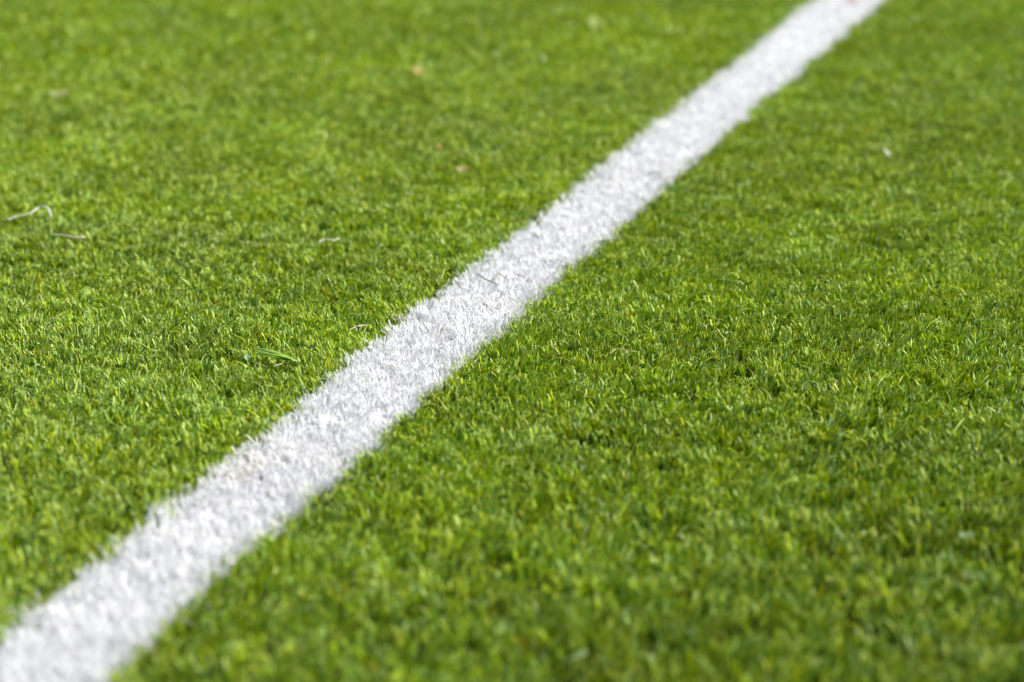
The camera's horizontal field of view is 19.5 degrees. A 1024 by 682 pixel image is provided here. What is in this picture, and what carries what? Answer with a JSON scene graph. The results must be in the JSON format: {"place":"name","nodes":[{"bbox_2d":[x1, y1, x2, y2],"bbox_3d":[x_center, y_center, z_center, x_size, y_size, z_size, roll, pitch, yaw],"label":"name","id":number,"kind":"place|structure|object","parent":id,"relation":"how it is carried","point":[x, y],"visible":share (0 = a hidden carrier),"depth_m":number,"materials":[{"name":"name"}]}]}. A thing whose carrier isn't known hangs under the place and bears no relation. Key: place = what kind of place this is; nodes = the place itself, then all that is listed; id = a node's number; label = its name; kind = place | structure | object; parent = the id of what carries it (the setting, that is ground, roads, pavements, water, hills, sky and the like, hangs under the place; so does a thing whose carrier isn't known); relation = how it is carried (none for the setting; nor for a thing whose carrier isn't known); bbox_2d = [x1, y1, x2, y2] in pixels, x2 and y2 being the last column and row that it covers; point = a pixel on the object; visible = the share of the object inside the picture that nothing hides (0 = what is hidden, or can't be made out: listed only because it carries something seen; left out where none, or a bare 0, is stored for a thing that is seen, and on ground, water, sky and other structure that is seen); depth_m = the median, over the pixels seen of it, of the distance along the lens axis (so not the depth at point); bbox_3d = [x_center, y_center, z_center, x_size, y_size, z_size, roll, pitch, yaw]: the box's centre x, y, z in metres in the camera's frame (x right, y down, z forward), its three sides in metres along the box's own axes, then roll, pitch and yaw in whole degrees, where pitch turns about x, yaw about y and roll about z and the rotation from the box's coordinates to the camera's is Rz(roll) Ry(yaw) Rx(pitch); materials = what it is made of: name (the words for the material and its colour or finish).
{"place":"outdoors","nodes":[
{"label":"outdoors","id":0,"kind":"place"},
{"bbox_2d":[0,0,1023,681],"bbox_3d":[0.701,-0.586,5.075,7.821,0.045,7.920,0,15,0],"label":"grass","id":1,"kind":"structure","parent":0,"point":[968,218],"depth_m":2.95,"materials":[{"name":"green plant"}]},
{"bbox_2d":[6,205,51,220],"bbox_3d":[-0.550,-0.146,3.400,0.052,0.012,0.023,-3,16,-11],"label":"dry grass stalk","id":2,"kind":"object","parent":1,"relation":"on","point":[48,209],"visible":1,"depth_m":3.40,"materials":[{"name":"plant"}]},
{"bbox_2d":[48,90,68,96],"bbox_3d":[-0.629,-0.342,4.133,0.031,0.008,0.012,-3,16,-12],"label":"dry leaf","id":3,"kind":"object","parent":1,"relation":"on","point":[60,93],"visible":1,"depth_m":4.13,"materials":[{"name":"plant"}]},
{"bbox_2d":[52,234,84,238],"bbox_3d":[-0.491,-0.116,3.299,0.043,0.003,0.008,7,17,23],"label":"twig","id":4,"kind":"object","parent":1,"relation":"on","point":[75,237],"visible":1,"depth_m":3.30,"materials":[{"name":"beige plant"}]},
{"bbox_2d":[244,354,249,360],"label":"round leaf","id":5,"kind":"object","parent":1,"relation":"on","point":[247,357],"visible":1,"depth_m":2.82,"materials":[{"name":"green plant"}]},
{"bbox_2d":[251,348,296,361],"bbox_3d":[-0.230,0.012,2.815,0.019,0.008,0.070,-15,21,-43],"label":"grass clipping","id":6,"kind":"object","parent":1,"relation":"on","point":[279,355],"depth_m":2.80,"materials":[{"name":"plant"}]},
{"bbox_2d":[412,67,425,74],"bbox_3d":[-0.135,-0.390,4.307,0.020,0.010,0.014,0,15,0],"label":"dry leaf","id":7,"kind":"object","parent":1,"relation":"on","point":[420,71],"visible":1,"depth_m":4.31,"materials":[{"name":"yellow plant"}]},
{"bbox_2d":[0,0,887,681],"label":"white line","id":8,"kind":"object","parent":1,"relation":"on","point":[426,342],"visible":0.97,"depth_m":2.70,"materials":[{"name":"paint"}]},
{"bbox_2d":[644,171,664,182],"bbox_3d":[0.174,-0.198,3.591,0.031,0.011,0.012,12,19,37],"label":"bent stalk","id":9,"kind":"object","parent":8,"relation":"on","point":[660,173],"visible":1,"depth_m":3.59,"materials":[{"name":"white plant"}]},
{"bbox_2d":[846,0,856,4],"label":"dry leaf","id":10,"kind":"object","parent":8,"relation":"on","point":[852,1],"visible":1,"depth_m":4.93,"materials":[{"name":"white plant"}]},
{"bbox_2d":[456,167,467,172],"bbox_3d":[-0.062,-0.209,3.646,0.016,0.006,0.009,0,15,0],"label":"dry leaf","id":11,"kind":"object","parent":1,"relation":"on","point":[460,169],"visible":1,"depth_m":3.65,"materials":[{"name":"beige plant"}]},
{"bbox_2d":[561,650,587,664],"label":"torn grass","id":12,"kind":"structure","parent":1,"relation":"on","point":[579,653],"depth_m":2.06,"materials":[{"name":"green plant"}]},
{"bbox_2d":[588,15,601,30],"bbox_3d":[0.131,-0.499,4.702,0.022,0.023,0.028,0,15,0],"label":"pale leaf","id":13,"kind":"object","parent":1,"relation":"on","point":[594,22],"visible":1,"depth_m":4.70,"materials":[{"name":"green plant"}]},
{"bbox_2d":[957,532,973,539],"bbox_3d":[0.352,0.151,2.320,0.013,0.004,0.009,0,15,0],"label":"grey leaf","id":14,"kind":"object","parent":1,"relation":"on","point":[967,536],"visible":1,"depth_m":2.32,"materials":[{"name":"plant"}]}
]}

